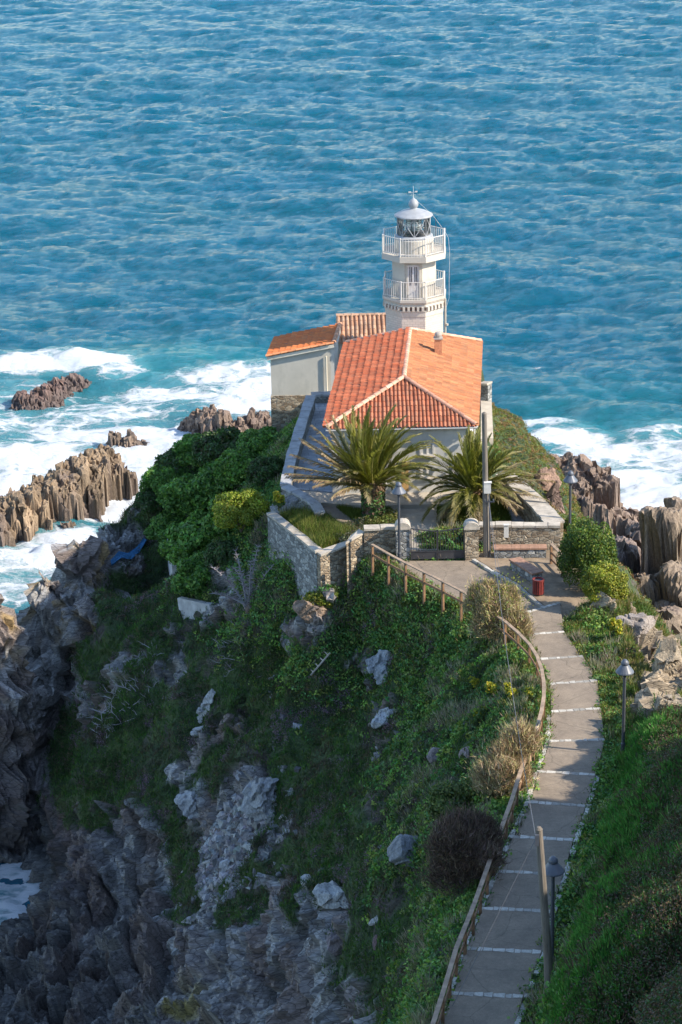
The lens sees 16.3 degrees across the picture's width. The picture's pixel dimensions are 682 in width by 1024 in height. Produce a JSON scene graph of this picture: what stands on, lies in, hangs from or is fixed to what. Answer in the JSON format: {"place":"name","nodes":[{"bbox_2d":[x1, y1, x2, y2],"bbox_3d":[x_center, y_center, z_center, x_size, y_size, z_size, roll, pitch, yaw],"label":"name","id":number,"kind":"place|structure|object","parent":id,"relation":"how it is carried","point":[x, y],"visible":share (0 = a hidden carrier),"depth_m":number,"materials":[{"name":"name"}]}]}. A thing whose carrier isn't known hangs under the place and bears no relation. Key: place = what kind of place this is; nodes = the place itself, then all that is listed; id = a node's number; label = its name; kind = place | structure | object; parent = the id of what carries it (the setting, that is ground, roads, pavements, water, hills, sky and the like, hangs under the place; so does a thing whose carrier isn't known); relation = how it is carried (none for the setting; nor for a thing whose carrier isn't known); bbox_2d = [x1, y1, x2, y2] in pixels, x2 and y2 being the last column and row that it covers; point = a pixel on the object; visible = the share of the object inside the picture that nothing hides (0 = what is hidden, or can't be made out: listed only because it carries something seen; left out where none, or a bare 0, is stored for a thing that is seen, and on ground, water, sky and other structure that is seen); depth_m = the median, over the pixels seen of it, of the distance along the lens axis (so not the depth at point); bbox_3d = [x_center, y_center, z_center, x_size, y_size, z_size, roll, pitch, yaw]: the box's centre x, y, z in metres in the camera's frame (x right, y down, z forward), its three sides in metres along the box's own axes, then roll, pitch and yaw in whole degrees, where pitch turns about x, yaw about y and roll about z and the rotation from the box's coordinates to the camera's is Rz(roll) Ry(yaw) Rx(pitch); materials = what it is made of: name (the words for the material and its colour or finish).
{"place":"outdoors","nodes":[
{"label":"outdoors","id":0,"kind":"place"},
{"bbox_2d":[0,863,41,951],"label":"cove water","id":1,"kind":"structure","parent":0,"point":[13,898],"depth_m":122.79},
{"bbox_2d":[0,0,681,612],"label":"sea","id":2,"kind":"structure","parent":0,"point":[202,202],"depth_m":271.80,"materials":[{"name":"liquid"}]},
{"bbox_2d":[9,373,91,410],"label":"sea rock","id":3,"kind":"object","parent":2,"relation":"in","point":[55,391],"visible":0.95,"depth_m":202.89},
{"bbox_2d":[0,443,137,546],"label":"sea rock","id":4,"kind":"object","parent":2,"relation":"in","point":[90,483],"visible":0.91,"depth_m":174.53,"materials":[{"name":"stone"}]},
{"bbox_2d":[105,429,149,447],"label":"sea rock","id":5,"kind":"object","parent":2,"relation":"in","point":[129,439],"visible":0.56,"depth_m":189.03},
{"bbox_2d":[177,404,249,433],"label":"sea rock","id":6,"kind":"object","parent":2,"relation":"in","point":[206,419],"visible":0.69,"depth_m":190.91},
{"bbox_2d":[242,407,270,429],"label":"sea rock","id":7,"kind":"object","parent":2,"relation":"in","point":[253,418],"visible":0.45,"depth_m":192.35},
{"bbox_2d":[549,451,638,535],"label":"sea rock","id":8,"kind":"object","parent":2,"relation":"in","point":[596,490],"visible":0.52,"depth_m":167.51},
{"bbox_2d":[612,522,641,577],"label":"sea rock","id":9,"kind":"object","parent":2,"relation":"in","point":[629,549],"visible":0.11,"depth_m":143.60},
{"bbox_2d":[633,496,681,634],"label":"sea rock","id":10,"kind":"object","parent":2,"relation":"in","point":[659,576],"visible":0.25,"depth_m":137.79,"materials":[{"name":"stone"}]},
{"bbox_2d":[0,371,681,1023],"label":"ground","id":11,"kind":"structure","parent":0,"point":[92,935],"depth_m":113.95,"materials":[{"name":"soil"}]},
{"bbox_2d":[86,641,163,737],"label":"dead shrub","id":12,"kind":"object","parent":11,"relation":"on","point":[101,711],"visible":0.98,"depth_m":122.33,"materials":[{"name":"plant"}]},
{"bbox_2d":[110,538,145,565],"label":"net","id":13,"kind":"object","parent":11,"relation":"on","point":[119,555],"visible":1,"depth_m":137.63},
{"bbox_2d":[133,487,164,513],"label":"broadleaf shrub","id":14,"kind":"object","parent":11,"relation":"on","point":[144,500],"visible":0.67,"depth_m":138.31,"materials":[{"name":"green plant"}]},
{"bbox_2d":[138,464,185,496],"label":"broadleaf shrub","id":15,"kind":"object","parent":11,"relation":"on","point":[154,478],"visible":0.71,"depth_m":138.21,"materials":[{"name":"green plant"}]},
{"bbox_2d":[143,509,185,545],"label":"broadleaf shrub","id":16,"kind":"object","parent":11,"relation":"on","point":[161,522],"visible":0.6,"depth_m":136.65,"materials":[{"name":"green plant"}]},
{"bbox_2d":[154,447,191,473],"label":"broadleaf shrub","id":17,"kind":"object","parent":11,"relation":"on","point":[166,458],"visible":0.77,"depth_m":138.96,"materials":[{"name":"green plant"}]},
{"bbox_2d":[155,473,196,515],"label":"broadleaf shrub","id":18,"kind":"object","parent":11,"relation":"on","point":[171,497],"visible":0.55,"depth_m":135.84,"materials":[{"name":"green plant"}]},
{"bbox_2d":[157,517,214,565],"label":"broadleaf shrub","id":19,"kind":"object","parent":11,"relation":"on","point":[185,538],"visible":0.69,"depth_m":125.09,"materials":[{"name":"green plant"}]},
{"bbox_2d":[174,790,199,818],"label":"boulder","id":20,"kind":"object","parent":11,"relation":"on","point":[185,802],"visible":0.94,"depth_m":114.65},
{"bbox_2d":[172,433,207,466],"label":"broadleaf shrub","id":21,"kind":"object","parent":11,"relation":"on","point":[183,447],"visible":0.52,"depth_m":138.64,"materials":[{"name":"green plant"}]},
{"bbox_2d":[169,555,213,598],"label":"broadleaf shrub","id":22,"kind":"object","parent":11,"relation":"on","point":[181,581],"visible":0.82,"depth_m":121.55,"materials":[{"name":"green plant"}]},
{"bbox_2d":[177,596,210,619],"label":"concrete wall","id":23,"kind":"structure","parent":11,"relation":"on","point":[188,607],"depth_m":121.90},
{"bbox_2d":[196,689,215,723],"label":"boulder","id":24,"kind":"object","parent":11,"relation":"on","point":[208,699],"visible":1,"depth_m":116.55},
{"bbox_2d":[185,461,231,509],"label":"broadleaf shrub","id":25,"kind":"object","parent":11,"relation":"on","point":[201,490],"visible":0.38,"depth_m":134.27,"materials":[{"name":"green plant"}]},
{"bbox_2d":[191,425,241,465],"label":"broadleaf shrub","id":26,"kind":"object","parent":11,"relation":"on","point":[216,445],"visible":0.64,"depth_m":136.65,"materials":[{"name":"green plant"}]},
{"bbox_2d":[200,497,237,537],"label":"broadleaf shrub","id":27,"kind":"object","parent":11,"relation":"on","point":[209,528],"visible":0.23,"depth_m":122.90,"materials":[{"name":"green plant"}]},
{"bbox_2d":[202,538,240,570],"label":"broadleaf shrub","id":28,"kind":"object","parent":11,"relation":"on","point":[218,551],"visible":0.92,"depth_m":120.78,"materials":[{"name":"green plant"}]},
{"bbox_2d":[168,714,301,977],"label":"loose stones","id":29,"kind":"object","parent":11,"relation":"on","point":[209,867],"visible":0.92,"depth_m":110.50,"materials":[{"name":"stone"}]},
{"bbox_2d":[211,447,258,491],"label":"broadleaf shrub","id":30,"kind":"object","parent":11,"relation":"on","point":[229,466],"visible":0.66,"depth_m":132.87,"materials":[{"name":"green plant"}]},
{"bbox_2d":[211,488,269,532],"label":"yellow green shrub","id":31,"kind":"object","parent":11,"relation":"on","point":[226,507],"visible":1,"depth_m":120.33,"materials":[{"name":"green plant"}]},
{"bbox_2d":[210,544,280,617],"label":"dead palm","id":32,"kind":"object","parent":11,"relation":"on","point":[246,602],"visible":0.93,"depth_m":116.81,"materials":[{"name":"grey plant"}]},
{"bbox_2d":[236,425,277,455],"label":"broadleaf shrub","id":33,"kind":"object","parent":11,"relation":"on","point":[256,440],"visible":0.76,"depth_m":133.46,"materials":[{"name":"green plant"}]},
{"bbox_2d":[240,776,278,820],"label":"boulder","id":34,"kind":"object","parent":11,"relation":"on","point":[258,798],"visible":0.83,"depth_m":109.49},
{"bbox_2d":[29,428,498,1018],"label":"heather cover","id":35,"kind":"object","parent":11,"relation":"on","point":[335,794],"visible":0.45,"depth_m":112.38,"materials":[{"name":"green plant"}]},
{"bbox_2d":[245,455,284,488],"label":"broadleaf shrub","id":36,"kind":"object","parent":11,"relation":"on","point":[262,469],"visible":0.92,"depth_m":126.29,"materials":[{"name":"green plant"}]},
{"bbox_2d":[270,495,301,514],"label":"boulder","id":37,"kind":"object","parent":11,"relation":"on","point":[292,499],"visible":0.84,"depth_m":117.28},
{"bbox_2d":[266,511,322,598],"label":"garden retaining wall","id":38,"kind":"structure","parent":11,"relation":"on","point":[285,536],"depth_m":114.66,"materials":[{"name":"grey stone"}]},
{"bbox_2d":[280,395,315,493],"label":"terrace parapet","id":39,"kind":"structure","parent":11,"relation":"on","point":[302,426],"depth_m":125.64,"materials":[{"name":"grey stone"}]},
{"bbox_2d":[281,484,324,516],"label":"curved parapet","id":40,"kind":"structure","parent":11,"relation":"on","point":[300,495],"depth_m":117.09,"materials":[{"name":"concrete"}]},
{"bbox_2d":[266,322,341,430],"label":"annex building","id":41,"kind":"structure","parent":11,"relation":"on","point":[304,363],"depth_m":135.19,"materials":[{"name":"paint"}]},
{"bbox_2d":[292,599,328,623],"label":"boulder","id":42,"kind":"object","parent":11,"relation":"on","point":[304,610],"visible":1,"depth_m":112.21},
{"bbox_2d":[293,403,332,492],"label":"terrace paving","id":43,"kind":"structure","parent":11,"relation":"on","point":[317,421],"depth_m":125.36,"materials":[{"name":"stone"}]},
{"bbox_2d":[277,502,356,548],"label":"lawn","id":44,"kind":"structure","parent":11,"relation":"on","point":[321,531],"depth_m":114.71,"materials":[{"name":"green plant"}]},
{"bbox_2d":[334,516,364,542],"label":"border plants","id":45,"kind":"object","parent":44,"relation":"on","point":[361,521],"visible":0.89,"depth_m":114.69,"materials":[{"name":"green plant"}]},
{"bbox_2d":[303,589,333,607],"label":"yellow green shrub","id":46,"kind":"object","parent":11,"relation":"on","point":[313,597],"visible":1,"depth_m":112.41,"materials":[{"name":"green plant"}]},
{"bbox_2d":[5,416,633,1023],"bbox_3d":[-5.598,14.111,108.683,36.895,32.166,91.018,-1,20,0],"label":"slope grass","id":47,"kind":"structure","parent":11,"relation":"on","point":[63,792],"depth_m":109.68,"materials":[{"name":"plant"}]},
{"bbox_2d":[312,880,348,908],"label":"boulder","id":48,"kind":"object","parent":11,"relation":"on","point":[330,895],"visible":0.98,"depth_m":99.84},
{"bbox_2d":[326,929,342,955],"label":"boulder","id":49,"kind":"object","parent":11,"relation":"on","point":[334,941],"visible":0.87,"depth_m":97.72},
{"bbox_2d":[317,529,363,599],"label":"garden corner wall","id":50,"kind":"structure","parent":11,"relation":"on","point":[331,568],"depth_m":112.36,"materials":[{"name":"stone"}]},
{"bbox_2d":[188,419,499,597],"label":"annex ivy","id":51,"kind":"object","parent":11,"relation":"on","point":[277,452],"visible":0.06,"depth_m":130.47,"materials":[{"name":"green plant"}]},
{"bbox_2d":[336,312,385,356],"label":"outbuilding","id":52,"kind":"structure","parent":11,"relation":"on","point":[356,325],"depth_m":138.86,"materials":[{"name":"ceramic"}]},
{"bbox_2d":[284,404,445,518],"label":"palm tree","id":53,"kind":"object","parent":11,"relation":"on","point":[364,458],"visible":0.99,"depth_m":115.64,"materials":[{"name":"green plant"}]},
{"bbox_2d":[336,501,395,524],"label":"lawn","id":54,"kind":"structure","parent":11,"relation":"on","point":[351,512],"depth_m":117.23,"materials":[{"name":"green plant"}]},
{"bbox_2d":[364,508,397,524],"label":"border plants","id":55,"kind":"object","parent":54,"relation":"on","point":[386,515],"visible":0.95,"depth_m":115.84,"materials":[{"name":"green plant"}]},
{"bbox_2d":[365,649,391,684],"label":"boulder","id":56,"kind":"object","parent":11,"relation":"on","point":[376,667],"visible":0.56,"depth_m":110.31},
{"bbox_2d":[364,524,395,558],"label":"front wall","id":57,"kind":"structure","parent":11,"relation":"on","point":[382,536],"depth_m":112.24,"materials":[{"name":"stone"}]},
{"bbox_2d":[128,416,633,1023],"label":"leafy cover","id":58,"kind":"object","parent":11,"relation":"on","point":[408,1004],"visible":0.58,"depth_m":101.13,"materials":[{"name":"green plant"}]},
{"bbox_2d":[302,490,464,508],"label":"front walkway","id":59,"kind":"structure","parent":11,"relation":"on","point":[352,500],"depth_m":118.64,"materials":[{"name":"concrete"}]},
{"bbox_2d":[371,707,395,728],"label":"boulder","id":60,"kind":"object","parent":11,"relation":"on","point":[377,721],"visible":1,"depth_m":107.05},
{"bbox_2d":[159,410,636,1023],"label":"pale dry grass","id":61,"kind":"structure","parent":11,"relation":"on","point":[533,994],"depth_m":97.36,"materials":[{"name":"plant"}]},
{"bbox_2d":[322,327,482,493],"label":"keeper house","id":62,"kind":"structure","parent":11,"relation":"on","point":[429,381],"depth_m":121.40,"materials":[{"name":"ceramic"}]},
{"bbox_2d":[394,518,410,560],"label":"gate pillar","id":63,"kind":"structure","parent":11,"relation":"on","point":[405,527],"depth_m":111.45,"materials":[{"name":"grey stone"}]},
{"bbox_2d":[410,527,463,560],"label":"double gate","id":64,"kind":"structure","parent":63,"relation":"attached to","point":[446,554],"depth_m":111.59,"materials":[{"name":"metal"}]},
{"bbox_2d":[387,834,418,868],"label":"boulder","id":65,"kind":"object","parent":11,"relation":"on","point":[398,851],"visible":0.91,"depth_m":92.02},
{"bbox_2d":[382,188,449,332],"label":"lighthouse","id":66,"kind":"object","parent":11,"relation":"on","point":[414,295],"visible":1,"depth_m":132.49,"materials":[{"name":"white paint"}]},
{"bbox_2d":[408,265,418,297],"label":"door","id":67,"kind":"structure","parent":66,"relation":"in","point":[413,270],"depth_m":132.35,"materials":[{"name":"grey paint"}]},
{"bbox_2d":[198,524,655,804],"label":"path verge grass","id":68,"kind":"structure","parent":11,"relation":"on","point":[606,682],"depth_m":103.48,"materials":[{"name":"plant"}]},
{"bbox_2d":[426,774,483,819],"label":"evergreen bush","id":69,"kind":"object","parent":11,"relation":"on","point":[436,806],"visible":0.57,"depth_m":87.83,"materials":[{"name":"green plant"}]},
{"bbox_2d":[371,544,545,1023],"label":"wooden fence","id":70,"kind":"object","parent":11,"relation":"on","point":[464,933],"visible":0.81,"depth_m":84.55,"materials":[{"name":"orange wood"}]},
{"bbox_2d":[409,793,510,904],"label":"dry bush","id":71,"kind":"object","parent":11,"relation":"on","point":[462,842],"visible":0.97,"depth_m":78.01,"materials":[{"name":"brown plant"}]},
{"bbox_2d":[463,518,479,560],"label":"gate pillar","id":72,"kind":"structure","parent":11,"relation":"on","point":[471,526],"depth_m":111.30,"materials":[{"name":"stone"}]},
{"bbox_2d":[434,492,513,543],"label":"lawn","id":73,"kind":"structure","parent":11,"relation":"on","point":[498,510],"depth_m":116.88,"materials":[{"name":"green plant"}]},
{"bbox_2d":[412,424,554,526],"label":"palm tree","id":74,"kind":"object","parent":11,"relation":"on","point":[467,464],"visible":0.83,"depth_m":115.39,"materials":[{"name":"plant"}]},
{"bbox_2d":[480,381,491,400],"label":"seaward wall","id":75,"kind":"structure","parent":11,"relation":"on","point":[486,390],"depth_m":133.97,"materials":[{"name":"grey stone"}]},
{"bbox_2d":[455,564,536,644],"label":"dry bush","id":76,"kind":"object","parent":11,"relation":"on","point":[482,601],"visible":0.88,"depth_m":101.81,"materials":[{"name":"beige plant"}]},
{"bbox_2d":[464,713,545,797],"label":"dry bush","id":77,"kind":"object","parent":11,"relation":"on","point":[498,767],"visible":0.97,"depth_m":85.71,"materials":[{"name":"beige plant"}]},
{"bbox_2d":[479,521,559,550],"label":"front wall","id":78,"kind":"structure","parent":11,"relation":"on","point":[548,533],"depth_m":112.17,"materials":[{"name":"stone"}]},
{"bbox_2d":[496,473,564,540],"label":"side parapet","id":79,"kind":"structure","parent":11,"relation":"on","point":[541,510],"depth_m":114.98,"materials":[{"name":"concrete"}]},
{"bbox_2d":[475,550,589,618],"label":"bench platform","id":80,"kind":"structure","parent":11,"relation":"on","point":[558,589],"depth_m":108.49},
{"bbox_2d":[482,412,493,557],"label":"utility pole","id":81,"kind":"object","parent":80,"relation":"on","point":[486,483],"visible":0.97,"depth_m":110.44,"materials":[{"name":"grey wood"}]},
{"bbox_2d":[472,559,543,606],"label":"kerb","id":82,"kind":"structure","parent":80,"relation":"on","point":[530,597],"depth_m":108.96,"materials":[{"name":"stone"}]},
{"bbox_2d":[494,544,546,557],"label":"stone bench","id":83,"kind":"object","parent":80,"relation":"on","point":[521,550],"visible":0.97,"depth_m":111.41,"materials":[{"name":"stone"}]},
{"bbox_2d":[509,557,542,582],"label":"stone bench","id":84,"kind":"object","parent":80,"relation":"on","point":[523,568],"visible":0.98,"depth_m":109.09,"materials":[{"name":"stone"}]},
{"bbox_2d":[535,826,552,988],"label":"utility pole","id":85,"kind":"object","parent":11,"relation":"on","point":[546,937],"visible":0.88,"depth_m":69.40,"materials":[{"name":"brown wood"}]},
{"bbox_2d":[535,467,561,491],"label":"boulder","id":86,"kind":"object","parent":11,"relation":"on","point":[553,476],"visible":0.66,"depth_m":128.72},
{"bbox_2d":[545,856,564,964],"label":"street lamp","id":87,"kind":"object","parent":11,"relation":"on","point":[554,867],"visible":0.84,"depth_m":71.12,"materials":[{"name":"metal"}]},
{"bbox_2d":[546,480,564,513],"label":"boulder","id":88,"kind":"object","parent":11,"relation":"on","point":[553,496],"visible":0.53,"depth_m":126.65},
{"bbox_2d":[492,402,676,634],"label":"ice plant cover","id":89,"kind":"object","parent":11,"relation":"on","point":[539,450],"visible":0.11,"depth_m":132.22,"materials":[{"name":"green plant"}]},
{"bbox_2d":[555,515,618,588],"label":"trimmed hedge","id":90,"kind":"object","parent":11,"relation":"on","point":[584,545],"visible":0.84,"depth_m":106.50,"materials":[{"name":"green plant"}]},
{"bbox_2d":[589,590,616,613],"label":"boulder","id":91,"kind":"object","parent":11,"relation":"on","point":[605,600],"visible":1,"depth_m":103.76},
{"bbox_2d":[579,560,628,602],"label":"trimmed hedge","id":92,"kind":"object","parent":11,"relation":"on","point":[612,579],"visible":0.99,"depth_m":103.91,"materials":[{"name":"green plant"}]},
{"bbox_2d":[532,700,681,1023],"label":"gorse cover","id":93,"kind":"object","parent":11,"relation":"on","point":[651,1011],"visible":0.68,"depth_m":60.86,"materials":[{"name":"green plant"}]},
{"bbox_2d":[536,690,681,1023],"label":"bank grass","id":94,"kind":"structure","parent":11,"relation":"on","point":[581,927],"depth_m":68.86,"materials":[{"name":"plant"}]},
{"bbox_2d":[544,690,681,1023],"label":"gorse spikes","id":95,"kind":"object","parent":11,"relation":"on","point":[643,902],"visible":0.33,"depth_m":64.83,"materials":[{"name":"plant"}]},
{"bbox_2d":[608,617,622,639],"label":"flowering plant","id":96,"kind":"object","parent":11,"relation":"on","point":[615,626],"visible":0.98,"depth_m":100.70,"materials":[{"name":"yellow plant"}]},
{"bbox_2d":[615,659,633,752],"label":"street lamp","id":97,"kind":"object","parent":11,"relation":"on","point":[624,669],"visible":0.94,"depth_m":88.12,"materials":[{"name":"metal"}]},
{"bbox_2d":[612,612,654,644],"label":"boulder","id":98,"kind":"object","parent":11,"relation":"on","point":[642,623],"visible":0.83,"depth_m":102.24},
{"bbox_2d":[603,583,681,742],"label":"lit bank grass","id":99,"kind":"structure","parent":11,"relation":"on","point":[633,663],"depth_m":98.70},
{"bbox_2d":[651,638,680,675],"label":"boulder","id":100,"kind":"object","parent":11,"relation":"on","point":[667,657],"visible":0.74,"depth_m":95.07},
{"bbox_2d":[654,694,681,710],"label":"boulder","id":101,"kind":"object","parent":11,"relation":"on","point":[660,699],"visible":0.58,"depth_m":88.47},
{"bbox_2d":[323,506,363,530],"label":"side path","id":102,"kind":"structure","parent":0,"point":[338,514],"depth_m":117.30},
{"bbox_2d":[392,508,438,552],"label":"yard path","id":103,"kind":"structure","parent":0,"point":[414,516],"depth_m":116.37,"materials":[{"name":"concrete"}]},
{"bbox_2d":[384,557,539,610],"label":"plaza paving","id":104,"kind":"structure","parent":0,"point":[457,573],"depth_m":109.95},
{"bbox_2d":[391,482,405,563],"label":"street lamp","id":105,"kind":"object","parent":104,"relation":"on","point":[398,490],"visible":0.98,"depth_m":110.36,"materials":[{"name":"metal"}]},
{"bbox_2d":[481,399,492,444],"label":"wall","id":106,"kind":"structure","parent":0,"point":[486,406],"depth_m":131.32,"materials":[{"name":"paint"}]},
{"bbox_2d":[438,602,604,1023],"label":"path","id":107,"kind":"structure","parent":0,"point":[510,952],"depth_m":81.10,"materials":[{"name":"concrete"}]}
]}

